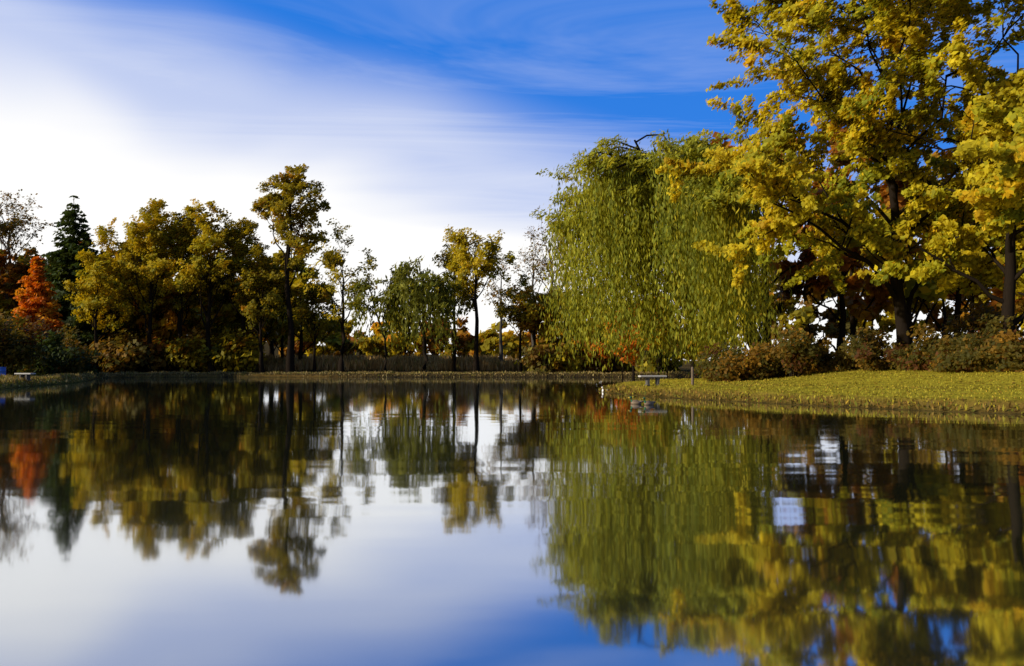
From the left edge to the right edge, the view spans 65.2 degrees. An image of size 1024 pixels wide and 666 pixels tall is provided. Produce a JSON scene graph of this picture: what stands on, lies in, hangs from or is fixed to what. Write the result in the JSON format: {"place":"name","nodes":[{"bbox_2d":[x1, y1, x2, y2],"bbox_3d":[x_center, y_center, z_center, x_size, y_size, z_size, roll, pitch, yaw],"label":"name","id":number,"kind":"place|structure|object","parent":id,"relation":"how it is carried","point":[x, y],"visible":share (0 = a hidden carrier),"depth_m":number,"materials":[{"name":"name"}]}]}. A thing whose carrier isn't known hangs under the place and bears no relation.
{"place":"outdoors","nodes":[
{"label":"outdoors","id":0,"kind":"place"},
{"bbox_2d":[0,377,1023,665],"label":"pond water","id":1,"kind":"structure","parent":0,"point":[362,521],"depth_m":7.42,"materials":[{"name":"blue liquid"}]},
{"bbox_2d":[0,342,1023,414],"bbox_3d":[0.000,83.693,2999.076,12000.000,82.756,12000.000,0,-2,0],"label":"grassy ground","id":2,"kind":"structure","parent":0,"point":[971,402],"depth_m":36.77,"materials":[{"name":"green plant"}]},
{"bbox_2d":[0,291,14,317],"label":"tree","id":3,"kind":"object","parent":2,"relation":"on","point":[3,304],"visible":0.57,"depth_m":119.47,"materials":[{"name":"brown plant"}]},
{"bbox_2d":[0,202,23,254],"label":"tree","id":4,"kind":"object","parent":2,"relation":"on","point":[7,223],"visible":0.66,"depth_m":121.58,"materials":[{"name":"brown plant"}]},
{"bbox_2d":[0,249,43,310],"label":"tree","id":5,"kind":"object","parent":2,"relation":"on","point":[9,284],"visible":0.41,"depth_m":118.98,"materials":[{"name":"brown plant"}]},
{"bbox_2d":[0,313,51,375],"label":"bush","id":6,"kind":"object","parent":2,"relation":"on","point":[19,351],"visible":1,"depth_m":69.76,"materials":[{"name":"green plant"}]},
{"bbox_2d":[0,189,53,322],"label":"tree","id":7,"kind":"object","parent":2,"relation":"on","point":[8,247],"visible":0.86,"depth_m":121.83,"materials":[{"name":"brown plant"}]},
{"bbox_2d":[0,309,55,374],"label":"bush","id":8,"kind":"object","parent":2,"relation":"on","point":[27,317],"visible":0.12,"depth_m":79.01,"materials":[{"name":"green plant"}]},
{"bbox_2d":[8,255,76,345],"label":"tree","id":9,"kind":"object","parent":2,"relation":"on","point":[32,300],"visible":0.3,"depth_m":96.57,"materials":[{"name":"orange plant"}]},
{"bbox_2d":[17,330,84,375],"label":"bush","id":10,"kind":"object","parent":2,"relation":"on","point":[57,358],"visible":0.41,"depth_m":76.44,"materials":[{"name":"green plant"}]},
{"bbox_2d":[43,323,97,373],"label":"bush","id":11,"kind":"object","parent":2,"relation":"on","point":[73,368],"visible":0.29,"depth_m":84.63,"materials":[{"name":"green plant"}]},
{"bbox_2d":[34,195,128,370],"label":"tree","id":12,"kind":"object","parent":2,"relation":"on","point":[67,267],"visible":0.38,"depth_m":111.81,"materials":[{"name":"green plant"}]},
{"bbox_2d":[68,349,100,375],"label":"bush","id":13,"kind":"object","parent":2,"relation":"on","point":[88,368],"visible":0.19,"depth_m":93.93,"materials":[{"name":"green plant"}]},
{"bbox_2d":[63,249,131,371],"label":"tree","id":14,"kind":"object","parent":2,"relation":"on","point":[100,300],"visible":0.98,"depth_m":105.85,"materials":[{"name":"green plant"}]},
{"bbox_2d":[86,340,118,372],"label":"bush","id":15,"kind":"object","parent":2,"relation":"on","point":[105,351],"visible":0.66,"depth_m":105.53,"materials":[{"name":"brown plant"}]},
{"bbox_2d":[81,217,148,336],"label":"tree","id":16,"kind":"object","parent":2,"relation":"on","point":[125,254],"visible":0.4,"depth_m":110.91,"materials":[{"name":"green plant"}]},
{"bbox_2d":[89,328,146,371],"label":"bush","id":17,"kind":"object","parent":2,"relation":"on","point":[102,345],"visible":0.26,"depth_m":108.17,"materials":[{"name":"brown plant"}]},
{"bbox_2d":[94,333,148,372],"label":"bush","id":18,"kind":"object","parent":2,"relation":"on","point":[128,353],"visible":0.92,"depth_m":106.01,"materials":[{"name":"green plant"}]},
{"bbox_2d":[107,324,153,338],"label":"bush","id":19,"kind":"object","parent":2,"relation":"on","point":[134,329],"visible":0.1,"depth_m":117.01,"materials":[{"name":"green plant"}]},
{"bbox_2d":[92,241,195,335],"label":"tree","id":20,"kind":"object","parent":2,"relation":"on","point":[133,318],"visible":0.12,"depth_m":116.56,"materials":[{"name":"green plant"}]},
{"bbox_2d":[110,198,184,371],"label":"tree","id":21,"kind":"object","parent":2,"relation":"on","point":[152,240],"visible":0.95,"depth_m":109.16,"materials":[{"name":"green plant"}]},
{"bbox_2d":[130,338,165,371],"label":"bush","id":22,"kind":"object","parent":2,"relation":"on","point":[151,358],"visible":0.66,"depth_m":109.44,"materials":[{"name":"green plant"}]},
{"bbox_2d":[128,335,168,370],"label":"bush","id":23,"kind":"object","parent":2,"relation":"on","point":[159,347],"visible":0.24,"depth_m":110.50,"materials":[{"name":"brown plant"}]},
{"bbox_2d":[145,335,177,371],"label":"bush","id":24,"kind":"object","parent":2,"relation":"on","point":[166,353],"visible":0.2,"depth_m":113.19,"materials":[{"name":"green plant"}]},
{"bbox_2d":[132,278,221,340],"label":"tree","id":25,"kind":"object","parent":2,"relation":"on","point":[167,322],"visible":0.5,"depth_m":115.25,"materials":[{"name":"green plant"}]},
{"bbox_2d":[142,205,220,371],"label":"tree","id":26,"kind":"object","parent":2,"relation":"on","point":[180,301],"visible":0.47,"depth_m":112.18,"materials":[{"name":"green plant"}]},
{"bbox_2d":[165,336,223,371],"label":"bush","id":27,"kind":"object","parent":2,"relation":"on","point":[181,348],"visible":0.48,"depth_m":108.88,"materials":[{"name":"green plant"}]},
{"bbox_2d":[164,334,227,372],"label":"bush","id":28,"kind":"object","parent":2,"relation":"on","point":[193,362],"visible":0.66,"depth_m":109.22,"materials":[{"name":"green plant"}]},
{"bbox_2d":[184,324,230,370],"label":"bush","id":29,"kind":"object","parent":2,"relation":"on","point":[200,332],"visible":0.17,"depth_m":110.49,"materials":[{"name":"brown plant"}]},
{"bbox_2d":[166,199,254,372],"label":"tree","id":30,"kind":"object","parent":2,"relation":"on","point":[210,240],"visible":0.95,"depth_m":109.50,"materials":[{"name":"green plant"}]},
{"bbox_2d":[185,268,258,338],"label":"tree","id":31,"kind":"object","parent":2,"relation":"on","point":[227,313],"visible":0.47,"depth_m":116.45,"materials":[{"name":"green plant"}]},
{"bbox_2d":[209,328,266,371],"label":"bush","id":32,"kind":"object","parent":2,"relation":"on","point":[246,357],"visible":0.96,"depth_m":109.29,"materials":[{"name":"green plant"}]},
{"bbox_2d":[208,217,279,371],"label":"tree","id":33,"kind":"object","parent":2,"relation":"on","point":[244,223],"visible":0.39,"depth_m":112.04,"materials":[{"name":"green plant"}]},
{"bbox_2d":[212,279,284,350],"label":"tree","id":34,"kind":"object","parent":2,"relation":"on","point":[269,329],"visible":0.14,"depth_m":121.60,"materials":[{"name":"green plant"}]},
{"bbox_2d":[231,243,290,372],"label":"tree","id":35,"kind":"object","parent":2,"relation":"on","point":[265,276],"visible":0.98,"depth_m":108.30,"materials":[{"name":"green plant"}]},
{"bbox_2d":[255,252,317,358],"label":"tree","id":36,"kind":"object","parent":2,"relation":"on","point":[296,286],"visible":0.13,"depth_m":127.27,"materials":[{"name":"green plant"}]},
{"bbox_2d":[250,163,330,371],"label":"tree","id":37,"kind":"object","parent":2,"relation":"on","point":[291,187],"visible":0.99,"depth_m":107.64,"materials":[{"name":"green plant"}]},
{"bbox_2d":[278,340,313,357],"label":"tree","id":38,"kind":"object","parent":2,"relation":"on","point":[307,345],"visible":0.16,"depth_m":184.32,"materials":[{"name":"brown plant"}]},
{"bbox_2d":[278,311,319,355],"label":"tree","id":39,"kind":"object","parent":2,"relation":"on","point":[298,334],"visible":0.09,"depth_m":169.53,"materials":[{"name":"green plant"}]},
{"bbox_2d":[267,243,345,370],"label":"tree","id":40,"kind":"object","parent":2,"relation":"on","point":[282,329],"visible":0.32,"depth_m":119.63,"materials":[{"name":"green plant"}]},
{"bbox_2d":[292,281,341,371],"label":"tree","id":41,"kind":"object","parent":2,"relation":"on","point":[312,320],"visible":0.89,"depth_m":111.79,"materials":[{"name":"green plant"}]},
{"bbox_2d":[304,340,334,355],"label":"tree","id":42,"kind":"object","parent":2,"relation":"on","point":[319,350],"visible":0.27,"depth_m":213.66,"materials":[{"name":"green plant"}]},
{"bbox_2d":[294,332,348,354],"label":"tree","id":43,"kind":"object","parent":2,"relation":"on","point":[335,341],"visible":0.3,"depth_m":187.80,"materials":[{"name":"green plant"}]},
{"bbox_2d":[301,218,377,371],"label":"tree","id":44,"kind":"object","parent":2,"relation":"on","point":[368,261],"visible":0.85,"depth_m":108.91,"materials":[{"name":"green plant"}]},
{"bbox_2d":[324,315,357,355],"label":"tree","id":45,"kind":"object","parent":2,"relation":"on","point":[348,325],"visible":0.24,"depth_m":217.92,"materials":[{"name":"green plant"}]},
{"bbox_2d":[0,370,701,387],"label":"bank","id":46,"kind":"structure","parent":2,"relation":"on","point":[73,376],"depth_m":103.02,"materials":[{"name":"brown soil"}]},
{"bbox_2d":[333,332,372,356],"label":"tree","id":47,"kind":"object","parent":2,"relation":"on","point":[346,347],"visible":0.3,"depth_m":192.43,"materials":[{"name":"green plant"}]},
{"bbox_2d":[346,334,389,357],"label":"tree","id":48,"kind":"object","parent":2,"relation":"on","point":[369,347],"visible":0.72,"depth_m":186.36,"materials":[{"name":"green plant"}]},
{"bbox_2d":[231,353,528,370],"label":"fence","id":49,"kind":"object","parent":2,"relation":"on","point":[396,363],"visible":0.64,"depth_m":116.74,"materials":[{"name":"plant"}]},
{"bbox_2d":[343,271,419,371],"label":"tree","id":50,"kind":"object","parent":2,"relation":"on","point":[358,306],"visible":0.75,"depth_m":106.58,"materials":[{"name":"green plant"}]},
{"bbox_2d":[370,321,407,357],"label":"tree","id":51,"kind":"object","parent":2,"relation":"on","point":[377,333],"visible":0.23,"depth_m":186.26,"materials":[{"name":"yellow plant"}]},
{"bbox_2d":[389,319,422,357],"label":"tree","id":52,"kind":"object","parent":2,"relation":"on","point":[398,350],"visible":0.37,"depth_m":184.50,"materials":[{"name":"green plant"}]},
{"bbox_2d":[372,255,468,370],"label":"tree","id":53,"kind":"object","parent":2,"relation":"on","point":[423,296],"visible":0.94,"depth_m":104.27,"materials":[{"name":"green plant"}]},
{"bbox_2d":[415,319,448,355],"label":"tree","id":54,"kind":"object","parent":2,"relation":"on","point":[431,344],"visible":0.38,"depth_m":184.31,"materials":[{"name":"green plant"}]},
{"bbox_2d":[427,244,477,371],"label":"tree","id":55,"kind":"object","parent":2,"relation":"on","point":[466,295],"visible":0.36,"depth_m":111.81,"materials":[{"name":"green plant"}]},
{"bbox_2d":[437,317,474,355],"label":"tree","id":56,"kind":"object","parent":2,"relation":"on","point":[465,334],"visible":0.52,"depth_m":188.80,"materials":[{"name":"green plant"}]},
{"bbox_2d":[456,336,497,356],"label":"tree","id":57,"kind":"object","parent":2,"relation":"on","point":[470,346],"visible":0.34,"depth_m":190.10,"materials":[{"name":"green plant"}]},
{"bbox_2d":[442,224,517,371],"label":"tree","id":58,"kind":"object","parent":2,"relation":"on","point":[467,262],"visible":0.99,"depth_m":106.63,"materials":[{"name":"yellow plant"}]},
{"bbox_2d":[481,255,518,361],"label":"tree","id":59,"kind":"object","parent":2,"relation":"on","point":[494,288],"visible":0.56,"depth_m":125.86,"materials":[{"name":"green plant"}]},
{"bbox_2d":[479,321,522,356],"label":"tree","id":60,"kind":"object","parent":2,"relation":"on","point":[490,340],"visible":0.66,"depth_m":183.10,"materials":[{"name":"yellow plant"}]},
{"bbox_2d":[503,330,531,356],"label":"tree","id":61,"kind":"object","parent":2,"relation":"on","point":[526,339],"visible":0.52,"depth_m":187.08,"materials":[{"name":"yellow plant"}]},
{"bbox_2d":[493,274,548,372],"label":"tree","id":62,"kind":"object","parent":2,"relation":"on","point":[519,314],"visible":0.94,"depth_m":109.42,"materials":[{"name":"green plant"}]},
{"bbox_2d":[509,226,552,346],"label":"tree","id":63,"kind":"object","parent":2,"relation":"on","point":[532,273],"visible":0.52,"depth_m":124.27,"materials":[{"name":"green plant"}]},
{"bbox_2d":[509,285,566,345],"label":"tree","id":64,"kind":"object","parent":2,"relation":"on","point":[529,328],"visible":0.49,"depth_m":110.67,"materials":[{"name":"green plant"}]},
{"bbox_2d":[515,338,569,374],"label":"bush","id":65,"kind":"object","parent":2,"relation":"on","point":[532,358],"visible":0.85,"depth_m":105.61,"materials":[{"name":"green plant"}]},
{"bbox_2d":[518,206,570,343],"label":"tree","id":66,"kind":"object","parent":2,"relation":"on","point":[538,259],"visible":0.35,"depth_m":116.34,"materials":[{"name":"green plant"}]},
{"bbox_2d":[535,288,590,345],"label":"tree","id":67,"kind":"object","parent":2,"relation":"on","point":[541,330],"visible":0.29,"depth_m":110.43,"materials":[{"name":"green plant"}]},
{"bbox_2d":[546,340,583,371],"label":"bush","id":68,"kind":"object","parent":2,"relation":"on","point":[552,360],"visible":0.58,"depth_m":106.18,"materials":[{"name":"green plant"}]},
{"bbox_2d":[550,345,586,371],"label":"bush","id":69,"kind":"object","parent":2,"relation":"on","point":[574,363],"visible":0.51,"depth_m":107.35,"materials":[{"name":"green plant"}]},
{"bbox_2d":[575,337,617,371],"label":"bush","id":70,"kind":"object","parent":2,"relation":"on","point":[591,366],"visible":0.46,"depth_m":109.03,"materials":[{"name":"green plant"}]},
{"bbox_2d":[591,305,624,371],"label":"tree","id":71,"kind":"object","parent":2,"relation":"on","point":[613,367],"visible":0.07,"depth_m":109.41,"materials":[{"name":"green plant"}]},
{"bbox_2d":[591,324,648,381],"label":"young tree","id":72,"kind":"object","parent":2,"relation":"on","point":[633,362],"visible":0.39,"depth_m":68.95,"materials":[{"name":"orange plant"}]},
{"bbox_2d":[604,304,657,377],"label":"tree","id":73,"kind":"object","parent":2,"relation":"on","point":[633,371],"visible":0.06,"depth_m":99.42,"materials":[{"name":"green plant"}]},
{"bbox_2d":[624,348,663,372],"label":"bush","id":74,"kind":"object","parent":2,"relation":"on","point":[650,367],"visible":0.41,"depth_m":107.97,"materials":[{"name":"green plant"}]},
{"bbox_2d":[529,128,796,377],"bbox_3d":[10.581,-5.520,59.187,18.638,19.141,21.520,0,-2,0],"label":"willow tree","id":75,"kind":"object","parent":2,"relation":"on","point":[625,220],"visible":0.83,"depth_m":55.74,"materials":[{"name":"green plant"}]},
{"bbox_2d":[644,350,683,370],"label":"bush","id":76,"kind":"object","parent":2,"relation":"on","point":[678,364],"visible":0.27,"depth_m":117.14,"materials":[{"name":"green plant"}]},
{"bbox_2d":[649,322,701,379],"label":"young tree","id":77,"kind":"object","parent":2,"relation":"on","point":[682,355],"visible":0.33,"depth_m":65.54,"materials":[{"name":"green plant"}]},
{"bbox_2d":[695,343,760,381],"bbox_3d":[13.068,2.101,49.051,3.858,2.980,4.168,2,-3,-42],"label":"bush","id":78,"kind":"object","parent":2,"relation":"on","point":[723,369],"visible":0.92,"depth_m":48.09,"materials":[{"name":"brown plant"}]},
{"bbox_2d":[713,338,784,381],"bbox_3d":[14.607,2.004,49.202,4.814,3.422,4.096,0,-2,0],"label":"bush","id":79,"kind":"object","parent":2,"relation":"on","point":[768,365],"visible":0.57,"depth_m":48.31,"materials":[{"name":"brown plant"}]},
{"bbox_2d":[711,131,825,345],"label":"tree","id":80,"kind":"object","parent":2,"relation":"on","point":[807,255],"visible":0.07,"depth_m":65.99,"materials":[{"name":"brown plant"}]},
{"bbox_2d":[758,246,832,341],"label":"tree","id":81,"kind":"object","parent":2,"relation":"on","point":[806,315],"visible":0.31,"depth_m":101.89,"materials":[{"name":"green plant"}]},
{"bbox_2d":[771,327,825,377],"bbox_3d":[16.858,1.283,46.833,3.458,3.341,3.070,0,-2,0],"label":"bush","id":82,"kind":"object","parent":2,"relation":"on","point":[801,355],"visible":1,"depth_m":46.64,"materials":[{"name":"green plant"}]},
{"bbox_2d":[761,261,859,349],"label":"tree","id":83,"kind":"object","parent":2,"relation":"on","point":[830,330],"visible":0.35,"depth_m":102.92,"materials":[{"name":"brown plant"}]},
{"bbox_2d":[813,339,846,372],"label":"bush","id":84,"kind":"object","parent":2,"relation":"on","point":[829,362],"visible":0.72,"depth_m":47.88,"materials":[{"name":"brown plant"}]},
{"bbox_2d":[772,122,891,350],"bbox_3d":[26.222,-7.030,65.742,10.122,22.104,7.222,0,-2,0],"label":"tree","id":85,"kind":"object","parent":2,"relation":"on","point":[818,286],"visible":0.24,"depth_m":64.69,"materials":[{"name":"brown plant"}]},
{"bbox_2d":[806,223,870,351],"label":"tree","id":86,"kind":"object","parent":2,"relation":"on","point":[828,315],"visible":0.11,"depth_m":106.90,"materials":[{"name":"brown plant"}]},
{"bbox_2d":[655,0,1023,369],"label":"tree","id":87,"kind":"object","parent":2,"relation":"on","point":[896,25],"visible":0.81,"depth_m":43.64,"materials":[{"name":"yellow plant"}]},
{"bbox_2d":[776,132,916,338],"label":"tree","id":88,"kind":"object","parent":2,"relation":"on","point":[854,286],"visible":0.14,"depth_m":69.39,"materials":[{"name":"brown plant"}]},
{"bbox_2d":[834,324,892,369],"bbox_3d":[21.362,1.117,48.167,3.539,3.230,4.718,-1,-3,24],"label":"bush","id":89,"kind":"object","parent":2,"relation":"on","point":[857,340],"visible":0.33,"depth_m":47.23,"materials":[{"name":"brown plant"}]},
{"bbox_2d":[833,265,912,337],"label":"tree","id":90,"kind":"object","parent":2,"relation":"on","point":[887,322],"visible":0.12,"depth_m":104.94,"materials":[{"name":"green plant"}]},
{"bbox_2d":[851,339,909,370],"bbox_3d":[20.837,1.350,45.102,3.259,2.054,3.364,-1,-3,29],"label":"bush","id":91,"kind":"object","parent":2,"relation":"on","point":[867,356],"visible":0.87,"depth_m":44.85,"materials":[{"name":"brown plant"}]},
{"bbox_2d":[874,238,939,338],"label":"tree","id":92,"kind":"object","parent":2,"relation":"on","point":[921,321],"visible":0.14,"depth_m":105.31,"materials":[{"name":"brown plant"}]},
{"bbox_2d":[846,160,969,328],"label":"tree","id":93,"kind":"object","parent":2,"relation":"on","point":[864,272],"visible":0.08,"depth_m":70.95,"materials":[{"name":"brown plant"}]},
{"bbox_2d":[809,0,1023,368],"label":"tree","id":94,"kind":"object","parent":2,"relation":"on","point":[998,202],"visible":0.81,"depth_m":41.30,"materials":[{"name":"yellow plant"}]},
{"bbox_2d":[833,183,1004,343],"bbox_3d":[31.428,-4.060,62.733,13.645,15.352,12.846,0,-2,0],"label":"tree","id":95,"kind":"object","parent":2,"relation":"on","point":[926,291],"visible":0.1,"depth_m":60.98,"materials":[{"name":"yellow plant"}]},
{"bbox_2d":[890,323,981,370],"bbox_3d":[22.729,1.017,43.435,3.839,3.142,4.468,0,-2,0],"label":"bush","id":96,"kind":"object","parent":2,"relation":"on","point":[915,360],"visible":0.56,"depth_m":43.18,"materials":[{"name":"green plant"}]},
{"bbox_2d":[921,292,969,337],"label":"tree","id":97,"kind":"object","parent":2,"relation":"on","point":[937,309],"visible":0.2,"depth_m":106.39,"materials":[{"name":"brown plant"}]},
{"bbox_2d":[877,144,1023,334],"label":"tree","id":98,"kind":"object","parent":2,"relation":"on","point":[957,311],"visible":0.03,"depth_m":64.67,"materials":[{"name":"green plant"}]},
{"bbox_2d":[924,341,1001,372],"bbox_3d":[23.167,1.473,41.128,3.411,2.258,4.467,2,-3,-36],"label":"bush","id":99,"kind":"object","parent":2,"relation":"on","point":[950,362],"visible":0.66,"depth_m":40.49,"materials":[{"name":"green plant"}]},
{"bbox_2d":[918,216,1023,330],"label":"tree","id":100,"kind":"object","parent":2,"relation":"on","point":[1019,304],"visible":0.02,"depth_m":63.58,"materials":[{"name":"brown plant"}]},
{"bbox_2d":[936,302,1018,338],"bbox_3d":[26.978,0.231,46.365,3.990,3.973,5.582,0,-2,0],"label":"bush","id":101,"kind":"object","parent":2,"relation":"on","point":[966,320],"visible":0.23,"depth_m":45.91,"materials":[{"name":"green plant"}]},
{"bbox_2d":[933,291,1022,337],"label":"tree","id":102,"kind":"object","parent":2,"relation":"on","point":[984,298],"visible":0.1,"depth_m":105.24,"materials":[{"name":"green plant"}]},
{"bbox_2d":[958,327,1023,371],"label":"bush","id":103,"kind":"object","parent":2,"relation":"on","point":[992,344],"visible":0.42,"depth_m":39.76,"materials":[{"name":"brown plant"}]},
{"bbox_2d":[959,313,1023,372],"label":"bush","id":104,"kind":"object","parent":2,"relation":"on","point":[1009,335],"visible":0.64,"depth_m":39.41,"materials":[{"name":"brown plant"}]},
{"bbox_2d":[984,349,1023,371],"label":"bush","id":105,"kind":"object","parent":2,"relation":"on","point":[1015,365],"visible":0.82,"depth_m":38.90,"materials":[{"name":"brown plant"}]},
{"bbox_2d":[0,0,1023,360],"label":"sky","id":106,"kind":"structure","parent":0,"point":[414,119],"materials":[{"name":"blue"}]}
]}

